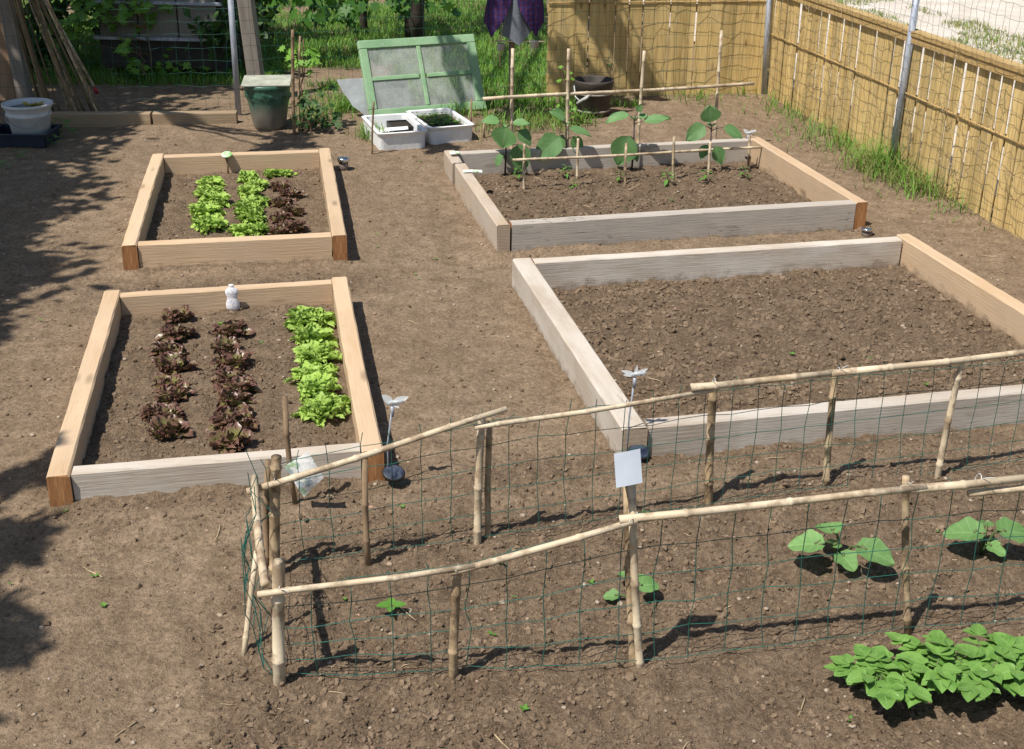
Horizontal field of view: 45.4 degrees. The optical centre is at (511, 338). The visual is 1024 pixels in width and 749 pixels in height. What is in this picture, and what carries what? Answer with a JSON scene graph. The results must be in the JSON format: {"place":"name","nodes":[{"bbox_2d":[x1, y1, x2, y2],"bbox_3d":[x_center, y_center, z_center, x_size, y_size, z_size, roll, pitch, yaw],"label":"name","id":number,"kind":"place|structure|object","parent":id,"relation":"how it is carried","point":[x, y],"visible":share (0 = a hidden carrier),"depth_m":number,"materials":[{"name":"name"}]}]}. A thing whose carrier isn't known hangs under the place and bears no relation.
{"place":"outdoors","nodes":[
{"label":"outdoors","id":0,"kind":"place"},
{"bbox_2d":[22,0,638,113],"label":"grass","id":1,"kind":"structure","parent":0,"point":[389,31],"depth_m":12.06,"materials":[{"name":"green plant"}]},
{"bbox_2d":[0,0,1023,748],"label":"ground","id":2,"kind":"structure","parent":0,"point":[112,632],"depth_m":4.60,"materials":[{"name":"soil"}]},
{"bbox_2d":[0,17,16,99],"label":"leaning board","id":3,"kind":"object","parent":2,"relation":"on","point":[6,81],"visible":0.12,"depth_m":10.39,"materials":[{"name":"brown wood"}]},
{"bbox_2d":[0,0,33,98],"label":"old post","id":4,"kind":"object","parent":2,"relation":"on","point":[15,51],"visible":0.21,"depth_m":10.13,"materials":[{"name":"grey wood"}]},
{"bbox_2d":[0,123,61,146],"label":"storage tray","id":5,"kind":"object","parent":2,"relation":"on","point":[8,138],"visible":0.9,"depth_m":8.98,"materials":[{"name":"blue plastic"}]},
{"bbox_2d":[1,98,52,133],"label":"bucket","id":6,"kind":"object","parent":5,"relation":"in","point":[22,117],"visible":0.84,"depth_m":9.04,"materials":[{"name":"white plastic"}]},
{"bbox_2d":[38,0,94,110],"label":"bamboo cane","id":7,"kind":"object","parent":2,"relation":"on","point":[78,80],"visible":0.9,"depth_m":9.94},
{"bbox_2d":[44,0,97,110],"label":"bamboo cane","id":8,"kind":"object","parent":2,"relation":"on","point":[79,74],"visible":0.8,"depth_m":9.72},
{"bbox_2d":[51,111,152,126],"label":"timber beam","id":9,"kind":"structure","parent":2,"relation":"on","point":[101,118],"depth_m":9.61,"materials":[{"name":"brown wood"}]},
{"bbox_2d":[41,0,173,71],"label":"vine","id":10,"kind":"object","parent":2,"relation":"on","point":[104,6],"visible":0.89,"depth_m":11.05,"materials":[{"name":"green plant"}]},
{"bbox_2d":[113,37,150,78],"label":"young shrub","id":11,"kind":"object","parent":2,"relation":"on","point":[134,62],"visible":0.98,"depth_m":11.12,"materials":[{"name":"green plant"}]},
{"bbox_2d":[15,0,280,72],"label":"hedge","id":12,"kind":"object","parent":2,"relation":"on","point":[61,14],"visible":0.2,"depth_m":11.45,"materials":[{"name":"green plant"}]},
{"bbox_2d":[138,402,183,424],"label":"red lettuce","id":13,"kind":"object","parent":2,"relation":"on","point":[166,410],"visible":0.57,"depth_m":4.90,"materials":[{"name":"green plant"}]},
{"bbox_2d":[153,372,181,390],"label":"red lettuce","id":14,"kind":"object","parent":2,"relation":"on","point":[161,379],"visible":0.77,"depth_m":5.14,"materials":[{"name":"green plant"}]},
{"bbox_2d":[93,0,243,75],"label":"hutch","id":15,"kind":"object","parent":2,"relation":"on","point":[179,29],"visible":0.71,"depth_m":11.19,"materials":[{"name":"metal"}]},
{"bbox_2d":[149,340,189,354],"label":"red lettuce","id":16,"kind":"object","parent":2,"relation":"on","point":[166,346],"visible":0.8,"depth_m":5.47,"materials":[{"name":"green plant"}]},
{"bbox_2d":[147,414,193,439],"bbox_3d":[-1.339,0.344,4.772,0.169,0.077,0.167,-11,26,-24],"label":"red lettuce","id":17,"kind":"object","parent":2,"relation":"on","point":[175,425],"visible":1,"depth_m":4.76,"materials":[{"name":"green plant"}]},
{"bbox_2d":[153,380,196,404],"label":"red lettuce","id":18,"kind":"object","parent":2,"relation":"on","point":[172,393],"visible":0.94,"depth_m":5.05,"materials":[{"name":"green plant"}]},
{"bbox_2d":[152,351,198,376],"bbox_3d":[-1.461,0.115,5.321,0.177,0.086,0.198,-16,28,-33],"label":"red lettuce","id":19,"kind":"object","parent":2,"relation":"on","point":[167,362],"visible":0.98,"depth_m":5.31,"materials":[{"name":"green plant"}]},
{"bbox_2d":[154,323,197,343],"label":"red lettuce","id":20,"kind":"object","parent":2,"relation":"on","point":[173,332],"visible":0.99,"depth_m":5.61,"materials":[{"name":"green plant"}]},
{"bbox_2d":[161,305,193,324],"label":"red lettuce","id":21,"kind":"object","parent":2,"relation":"on","point":[182,313],"visible":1,"depth_m":5.83,"materials":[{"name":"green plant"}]},
{"bbox_2d":[153,48,210,77],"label":"young shrub","id":22,"kind":"object","parent":2,"relation":"on","point":[187,66],"visible":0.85,"depth_m":11.26,"materials":[{"name":"green plant"}]},
{"bbox_2d":[152,110,237,124],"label":"timber beam","id":23,"kind":"structure","parent":2,"relation":"on","point":[190,117],"depth_m":9.67,"materials":[{"name":"brown wood"}]},
{"bbox_2d":[187,201,225,216],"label":"green lettuce","id":24,"kind":"object","parent":2,"relation":"on","point":[198,209],"visible":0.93,"depth_m":7.40,"materials":[{"name":"green plant"}]},
{"bbox_2d":[190,213,228,234],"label":"green lettuce","id":25,"kind":"object","parent":2,"relation":"on","point":[211,223],"visible":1,"depth_m":7.14,"materials":[{"name":"green plant"}]},
{"bbox_2d":[195,175,226,187],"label":"green lettuce","id":26,"kind":"object","parent":2,"relation":"on","point":[212,180],"visible":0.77,"depth_m":8.00,"materials":[{"name":"green plant"}]},
{"bbox_2d":[198,189,230,207],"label":"green lettuce","id":27,"kind":"object","parent":2,"relation":"on","point":[217,198],"visible":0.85,"depth_m":7.62,"materials":[{"name":"green plant"}]},
{"bbox_2d":[46,277,384,506],"bbox_3d":[-1.220,0.207,5.229,1.173,0.270,1.841,-4,24,-10],"label":"raised bed","id":28,"kind":"object","parent":2,"relation":"on","point":[70,476],"visible":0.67,"depth_m":4.67,"materials":[{"name":"brown wood"}]},
{"bbox_2d":[290,391,351,420],"bbox_3d":[-0.759,0.276,4.944,0.221,0.085,0.206,8,24,17],"label":"green lettuce","id":29,"kind":"object","parent":28,"relation":"on","point":[339,406],"visible":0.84,"depth_m":4.92,"materials":[{"name":"green plant"}]},
{"bbox_2d":[210,334,241,352],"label":"red lettuce","id":30,"kind":"object","parent":2,"relation":"on","point":[223,342],"visible":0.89,"depth_m":5.51,"materials":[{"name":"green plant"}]},
{"bbox_2d":[183,0,274,70],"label":"hedge","id":31,"kind":"object","parent":2,"relation":"on","point":[216,24],"visible":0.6,"depth_m":11.03,"materials":[{"name":"green plant"}]},
{"bbox_2d":[204,405,253,432],"bbox_3d":[-1.120,0.319,4.877,0.156,0.089,0.227,5,24,11],"label":"red lettuce","id":32,"kind":"object","parent":2,"relation":"on","point":[219,416],"visible":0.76,"depth_m":4.84,"materials":[{"name":"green plant"}]},
{"bbox_2d":[207,421,252,453],"bbox_3d":[-1.072,0.384,4.652,0.181,0.075,0.190,1,28,4],"label":"red lettuce","id":33,"kind":"object","parent":2,"relation":"on","point":[234,436],"visible":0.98,"depth_m":4.64,"materials":[{"name":"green plant"}]},
{"bbox_2d":[210,348,253,369],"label":"red lettuce","id":34,"kind":"object","parent":2,"relation":"on","point":[237,357],"visible":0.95,"depth_m":5.35,"materials":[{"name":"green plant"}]},
{"bbox_2d":[225,284,239,310],"bbox_3d":[-1.354,-0.202,5.928,0.065,0.132,0.031,-4,24,-10],"label":"plastic bottle","id":35,"kind":"object","parent":2,"relation":"on","point":[232,301],"visible":1,"depth_m":5.92,"materials":[{"name":"white plastic"}]},
{"bbox_2d":[211,319,255,336],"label":"red lettuce","id":36,"kind":"object","parent":2,"relation":"on","point":[232,327],"visible":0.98,"depth_m":5.67,"materials":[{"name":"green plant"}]},
{"bbox_2d":[211,366,255,389],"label":"red lettuce","id":37,"kind":"object","parent":2,"relation":"on","point":[227,373],"visible":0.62,"depth_m":5.19,"materials":[{"name":"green plant"}]},
{"bbox_2d":[121,148,347,270],"bbox_3d":[-1.668,-0.785,7.529,1.195,0.268,1.936,-4,24,-10],"label":"raised bed","id":38,"kind":"object","parent":2,"relation":"on","point":[137,249],"visible":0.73,"depth_m":6.73,"materials":[{"name":"brown wood"}]},
{"bbox_2d":[216,387,256,409],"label":"red lettuce","id":39,"kind":"object","parent":2,"relation":"on","point":[228,396],"visible":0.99,"depth_m":5.00,"materials":[{"name":"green plant"}]},
{"bbox_2d":[216,375,262,392],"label":"red lettuce","id":40,"kind":"object","parent":2,"relation":"on","point":[241,383],"visible":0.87,"depth_m":5.09,"materials":[{"name":"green plant"}]},
{"bbox_2d":[227,223,255,236],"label":"green lettuce","id":41,"kind":"object","parent":2,"relation":"on","point":[239,229],"visible":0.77,"depth_m":7.06,"materials":[{"name":"green plant"}]},
{"bbox_2d":[225,409,259,430],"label":"red lettuce","id":42,"kind":"object","parent":2,"relation":"on","point":[249,420],"visible":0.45,"depth_m":4.83,"materials":[{"name":"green plant"}]},
{"bbox_2d":[236,169,260,183],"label":"green lettuce","id":43,"kind":"object","parent":2,"relation":"on","point":[244,177],"visible":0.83,"depth_m":8.06,"materials":[{"name":"green plant"}]},
{"bbox_2d":[233,199,264,214],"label":"green lettuce","id":44,"kind":"object","parent":2,"relation":"on","point":[244,205],"visible":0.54,"depth_m":7.41,"materials":[{"name":"green plant"}]},
{"bbox_2d":[236,184,261,197],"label":"green lettuce","id":45,"kind":"object","parent":2,"relation":"on","point":[244,190],"visible":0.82,"depth_m":7.76,"materials":[{"name":"green plant"}]},
{"bbox_2d":[237,0,263,74],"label":"wooden post","id":46,"kind":"object","parent":2,"relation":"on","point":[245,12],"visible":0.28,"depth_m":10.24,"materials":[{"name":"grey wood"}]},
{"bbox_2d":[235,208,267,222],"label":"green lettuce","id":47,"kind":"object","parent":2,"relation":"on","point":[254,215],"visible":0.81,"depth_m":7.28,"materials":[{"name":"green plant"}]},
{"bbox_2d":[246,221,269,235],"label":"green lettuce","id":48,"kind":"object","parent":2,"relation":"on","point":[261,228],"visible":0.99,"depth_m":7.05,"materials":[{"name":"green plant"}]},
{"bbox_2d":[244,85,290,130],"bbox_3d":[-1.893,-1.813,9.526,0.364,0.360,0.364,1,23,0],"label":"plant pot","id":49,"kind":"object","parent":2,"relation":"on","point":[268,107],"visible":0.87,"depth_m":9.41,"materials":[{"name":"green ceramic"}]},
{"bbox_2d":[241,75,290,86],"bbox_3d":[-1.891,-1.990,9.451,0.370,0.015,0.330,-2,26,-6],"label":"slate lid","id":50,"kind":"object","parent":49,"relation":"on","point":[266,81],"visible":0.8,"depth_m":9.41,"materials":[{"name":"grey stone"}]},
{"bbox_2d":[282,395,297,504],"bbox_3d":[-0.770,0.397,4.244,0.024,0.428,0.047,-16,28,-34],"label":"plant stick","id":51,"kind":"object","parent":2,"relation":"on","point":[286,433],"visible":0.69,"depth_m":4.23,"materials":[{"name":"brown wood"}]},
{"bbox_2d":[285,451,323,496],"bbox_3d":[-0.716,0.467,4.217,0.133,0.185,0.015,1,23,0],"label":"seed bag","id":52,"kind":"object","parent":51,"relation":"hanging from","point":[308,484],"visible":0.77,"depth_m":4.21,"materials":[{"name":"paper"}]},
{"bbox_2d":[291,29,295,134],"bbox_3d":[-1.646,-1.902,9.233,0.061,0.839,0.032,1,23,0],"label":"stake","id":53,"kind":"object","parent":2,"relation":"on","point":[293,82],"visible":0.98,"depth_m":9.22,"materials":[{"name":"brown wood"}]},
{"bbox_2d":[280,219,309,232],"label":"red lettuce","id":54,"kind":"object","parent":2,"relation":"on","point":[295,225],"visible":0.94,"depth_m":7.12,"materials":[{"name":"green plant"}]},
{"bbox_2d":[277,39,321,128],"bbox_3d":[-1.609,-1.928,9.396,0.346,0.721,0.284,1,23,0],"label":"young shrub","id":55,"kind":"object","parent":2,"relation":"on","point":[307,63],"visible":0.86,"depth_m":9.29,"materials":[{"name":"green plant"}]},
{"bbox_2d":[284,305,328,329],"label":"green lettuce","id":56,"kind":"object","parent":2,"relation":"on","point":[295,318],"visible":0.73,"depth_m":5.77,"materials":[{"name":"green plant"}]},
{"bbox_2d":[283,361,338,382],"bbox_3d":[-0.851,0.149,5.278,0.229,0.086,0.220,2,23,3],"label":"green lettuce","id":57,"kind":"object","parent":2,"relation":"on","point":[305,368],"visible":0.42,"depth_m":5.27,"materials":[{"name":"green plant"}]},
{"bbox_2d":[289,322,338,347],"bbox_3d":[-0.897,0.002,5.601,0.264,0.124,0.221,20,24,27],"label":"green lettuce","id":58,"kind":"object","parent":2,"relation":"on","point":[309,332],"visible":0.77,"depth_m":5.57,"materials":[{"name":"green plant"}]},
{"bbox_2d":[296,398,331,427],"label":"green lettuce","id":59,"kind":"object","parent":2,"relation":"on","point":[303,409],"visible":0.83,"depth_m":4.89,"materials":[{"name":"green plant"}]},
{"bbox_2d":[292,340,341,363],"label":"green lettuce","id":60,"kind":"object","parent":2,"relation":"on","point":[314,351],"visible":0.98,"depth_m":5.39,"materials":[{"name":"green plant"}]},
{"bbox_2d":[291,83,343,131],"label":"young shrub","id":61,"kind":"object","parent":2,"relation":"on","point":[303,103],"visible":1,"depth_m":9.38,"materials":[{"name":"green plant"}]},
{"bbox_2d":[299,307,336,328],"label":"green lettuce","id":62,"kind":"object","parent":2,"relation":"on","point":[331,320],"visible":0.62,"depth_m":5.78,"materials":[{"name":"green plant"}]},
{"bbox_2d":[297,371,342,400],"bbox_3d":[-0.806,0.209,5.097,0.195,0.097,0.216,-15,26,-22],"label":"green lettuce","id":63,"kind":"object","parent":2,"relation":"on","point":[312,385],"visible":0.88,"depth_m":5.07,"materials":[{"name":"green plant"}]},
{"bbox_2d":[257,0,461,35],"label":"tree","id":64,"kind":"object","parent":2,"relation":"on","point":[354,6],"visible":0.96,"depth_m":11.99,"materials":[{"name":"green plant"}]},
{"bbox_2d":[337,78,411,114],"bbox_3d":[-1.106,-1.940,9.932,0.613,0.343,0.090,-9,25,-21],"label":"plastic sheet","id":65,"kind":"object","parent":2,"relation":"on","point":[392,94],"visible":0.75,"depth_m":9.94,"materials":[{"name":"plastic"}]},
{"bbox_2d":[0,0,758,114],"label":"wire fence","id":66,"kind":"object","parent":2,"relation":"on","point":[233,47],"visible":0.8,"depth_m":9.91,"materials":[{"name":"metal"}]},
{"bbox_2d":[362,113,426,149],"bbox_3d":[-0.891,-1.559,9.235,0.375,0.135,0.620,-7,24,-17],"label":"foam box","id":67,"kind":"object","parent":2,"relation":"on","point":[414,138],"visible":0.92,"depth_m":9.02,"materials":[{"name":"white plastic"}]},
{"bbox_2d":[382,395,408,482],"bbox_3d":[-0.422,0.385,4.427,0.103,0.383,0.067,1,23,0],"label":"solar light","id":68,"kind":"object","parent":2,"relation":"on","point":[398,473],"visible":0.98,"depth_m":4.45,"materials":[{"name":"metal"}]},
{"bbox_2d":[405,0,424,37],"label":"tree","id":69,"kind":"object","parent":2,"relation":"on","point":[414,20],"visible":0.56,"depth_m":13.00,"materials":[{"name":"brown plant"}]},
{"bbox_2d":[357,34,485,114],"bbox_3d":[-0.733,-2.154,10.044,1.005,0.586,0.326,-9,25,-21],"label":"window sash","id":70,"kind":"object","parent":2,"relation":"on","point":[417,43],"depth_m":10.03,"materials":[{"name":"green paint"}]},
{"bbox_2d":[406,108,473,144],"bbox_3d":[-0.557,-1.634,9.419,0.365,0.135,0.620,-8,25,-20],"label":"foam box","id":71,"kind":"object","parent":2,"relation":"on","point":[446,134],"visible":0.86,"depth_m":9.19,"materials":[{"name":"white plastic"}]},
{"bbox_2d":[415,111,462,126],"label":"seedlings","id":72,"kind":"object","parent":71,"relation":"in","point":[435,119],"visible":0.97,"depth_m":9.40,"materials":[{"name":"green plant"}]},
{"bbox_2d":[0,110,938,720],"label":"weed seedlings","id":73,"kind":"object","parent":2,"relation":"on","point":[524,706],"visible":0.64,"depth_m":6.45,"materials":[{"name":"green plant"}]},
{"bbox_2d":[481,115,531,174],"bbox_3d":[-0.037,-1.300,8.353,0.342,0.440,0.155,1,23,0],"label":"aubergine plant","id":74,"kind":"object","parent":2,"relation":"on","point":[504,136],"visible":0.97,"depth_m":8.34,"materials":[{"name":"green plant"}]},
{"bbox_2d":[0,112,1023,748],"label":"pebbles","id":75,"kind":"object","parent":2,"relation":"on","point":[152,710],"visible":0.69,"depth_m":4.20,"materials":[{"name":"stone"}]},
{"bbox_2d":[484,0,544,120],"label":"scarecrow","id":76,"kind":"object","parent":2,"relation":"on","point":[520,20],"visible":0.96,"depth_m":9.44,"materials":[{"name":"purple fabric"}]},
{"bbox_2d":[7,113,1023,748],"bbox_3d":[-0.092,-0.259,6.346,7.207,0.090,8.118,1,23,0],"label":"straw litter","id":77,"kind":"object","parent":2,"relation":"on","point":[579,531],"visible":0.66,"depth_m":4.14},
{"bbox_2d":[536,108,591,160],"bbox_3d":[0.355,-1.362,8.470,0.389,0.452,0.149,1,23,0],"label":"aubergine plant","id":78,"kind":"object","parent":2,"relation":"on","point":[550,144],"visible":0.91,"depth_m":8.46,"materials":[{"name":"green plant"}]},
{"bbox_2d":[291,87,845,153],"bbox_3d":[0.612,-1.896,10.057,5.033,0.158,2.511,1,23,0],"label":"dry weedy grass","id":79,"kind":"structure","parent":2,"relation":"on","point":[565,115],"depth_m":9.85,"materials":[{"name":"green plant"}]},
{"bbox_2d":[288,80,862,150],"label":"weedy grass","id":80,"kind":"structure","parent":2,"relation":"on","point":[700,96],"depth_m":9.80,"materials":[{"name":"green plant"}]},
{"bbox_2d":[573,75,613,117],"bbox_3d":[0.662,-1.962,9.991,0.332,0.302,0.381,1,23,0],"label":"tub","id":81,"kind":"object","parent":2,"relation":"on","point":[598,103],"visible":0.84,"depth_m":9.91,"materials":[{"name":"black plastic"}]},
{"bbox_2d":[482,30,754,148],"bbox_3d":[0.802,-1.623,8.634,2.101,0.986,0.169,-8,25,-19],"label":"cane support","id":82,"kind":"object","parent":2,"relation":"on","point":[567,93],"visible":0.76,"depth_m":8.53,"materials":[{"name":"brown wood"}]},
{"bbox_2d":[603,571,658,600],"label":"squash plant","id":83,"kind":"object","parent":2,"relation":"on","point":[645,585],"visible":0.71,"depth_m":3.86,"materials":[{"name":"green plant"}]},
{"bbox_2d":[241,451,1023,687],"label":"bamboo fence","id":84,"kind":"object","parent":2,"relation":"on","point":[631,518],"visible":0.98,"depth_m":3.45,"materials":[{"name":"wood"}]},
{"bbox_2d":[614,449,641,487],"bbox_3d":[0.313,0.349,3.300,0.078,0.100,0.042,1,23,0],"label":"grey card","id":85,"kind":"object","parent":84,"relation":"on","point":[628,470],"visible":1,"depth_m":3.30,"materials":[{"name":"white paper"}]},
{"bbox_2d":[246,349,1023,574],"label":"bamboo fence","id":86,"kind":"object","parent":2,"relation":"on","point":[274,481],"visible":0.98,"depth_m":4.12,"materials":[{"name":"brown plant"}]},
{"bbox_2d":[621,365,649,460],"bbox_3d":[0.464,0.304,4.592,0.124,0.426,0.067,1,23,0],"label":"solar light","id":87,"kind":"object","parent":2,"relation":"on","point":[643,449],"visible":0.74,"depth_m":4.59,"materials":[{"name":"metal"}]},
{"bbox_2d":[512,135,761,188],"bbox_3d":[0.912,-1.195,8.364,1.954,0.425,0.226,-6,24,-15],"label":"cane support","id":88,"kind":"object","parent":2,"relation":"on","point":[577,157],"visible":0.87,"depth_m":8.28,"materials":[{"name":"brown wood"}]},
{"bbox_2d":[605,104,670,169],"bbox_3d":[0.873,-1.390,8.522,0.454,0.490,0.118,1,23,0],"label":"aubergine plant","id":89,"kind":"object","parent":2,"relation":"on","point":[618,145],"visible":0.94,"depth_m":8.50,"materials":[{"name":"green plant"}]},
{"bbox_2d":[444,136,867,251],"bbox_3d":[0.836,-0.927,7.966,2.297,0.307,1.747,-4,24,-12],"label":"raised bed","id":90,"kind":"object","parent":2,"relation":"on","point":[832,205],"visible":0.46,"depth_m":7.33,"materials":[{"name":"brown wood"}]},
{"bbox_2d":[546,0,775,96],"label":"wooden fence","id":91,"kind":"object","parent":2,"relation":"on","point":[598,45],"visible":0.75,"depth_m":10.63,"materials":[{"name":"beige wood"}]},
{"bbox_2d":[686,105,741,167],"bbox_3d":[1.394,-1.375,8.464,0.390,0.480,0.126,1,23,0],"label":"aubergine plant","id":92,"kind":"object","parent":2,"relation":"on","point":[696,131],"visible":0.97,"depth_m":8.42,"materials":[{"name":"green plant"}]},
{"bbox_2d":[512,234,1023,456],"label":"raised bed","id":93,"kind":"object","parent":2,"relation":"on","point":[575,355],"visible":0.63,"depth_m":5.65,"materials":[{"name":"brown wood"}]},
{"bbox_2d":[788,522,894,571],"bbox_3d":[1.069,0.711,3.986,0.306,0.129,0.212,19,29,36],"label":"squash plant","id":94,"kind":"object","parent":2,"relation":"on","point":[815,539],"visible":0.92,"depth_m":3.99,"materials":[{"name":"green plant"}]},
{"bbox_2d":[740,94,990,230],"bbox_3d":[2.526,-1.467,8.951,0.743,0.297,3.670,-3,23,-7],"label":"grass","id":95,"kind":"structure","parent":2,"relation":"on","point":[887,164],"depth_m":8.53,"materials":[{"name":"green plant"}]},
{"bbox_2d":[822,644,931,708],"bbox_3d":[1.050,0.969,3.443,0.241,0.101,0.293,-13,27,-28],"label":"potato plant","id":96,"kind":"object","parent":2,"relation":"on","point":[868,670],"visible":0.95,"depth_m":3.45,"materials":[{"name":"green plant"}]},
{"bbox_2d":[761,0,1023,237],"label":"wire fence","id":97,"kind":"object","parent":2,"relation":"on","point":[904,73],"visible":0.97,"depth_m":8.43,"materials":[{"name":"metal"}]},
{"bbox_2d":[768,0,1023,240],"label":"wooden fence","id":98,"kind":"object","parent":2,"relation":"on","point":[928,43],"visible":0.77,"depth_m":8.33,"materials":[{"name":"beige wood"}]},
{"bbox_2d":[872,630,986,707],"bbox_3d":[1.153,0.944,3.480,0.336,0.124,0.308,-12,26,-28],"label":"potato plant","id":99,"kind":"object","parent":2,"relation":"on","point":[947,676],"visible":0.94,"depth_m":3.46,"materials":[{"name":"green plant"}]},
{"bbox_2d":[925,623,1023,701],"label":"potato plant","id":100,"kind":"object","parent":2,"relation":"on","point":[969,688],"visible":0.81,"depth_m":3.47,"materials":[{"name":"green plant"}]},
{"bbox_2d":[943,516,1023,556],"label":"squash plant","id":101,"kind":"object","parent":2,"relation":"on","point":[965,529],"visible":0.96,"depth_m":4.09,"materials":[{"name":"green plant"}]},
{"bbox_2d":[964,632,1023,696],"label":"potato plant","id":102,"kind":"object","parent":2,"relation":"on","point":[1011,669],"visible":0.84,"depth_m":3.48,"materials":[{"name":"green plant"}]},
{"bbox_2d":[629,0,1023,194],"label":"gravel road","id":103,"kind":"structure","parent":0,"point":[957,14],"depth_m":14.83,"materials":[{"name":"grey gravel"}]},
{"bbox_2d":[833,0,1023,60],"bbox_3d":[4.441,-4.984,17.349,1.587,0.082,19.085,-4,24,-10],"label":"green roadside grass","id":104,"kind":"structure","parent":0,"point":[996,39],"depth_m":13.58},
{"bbox_2d":[837,0,1023,63],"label":"roadside grass","id":105,"kind":"structure","parent":0,"point":[977,36],"depth_m":13.70,"materials":[{"name":"plant"}]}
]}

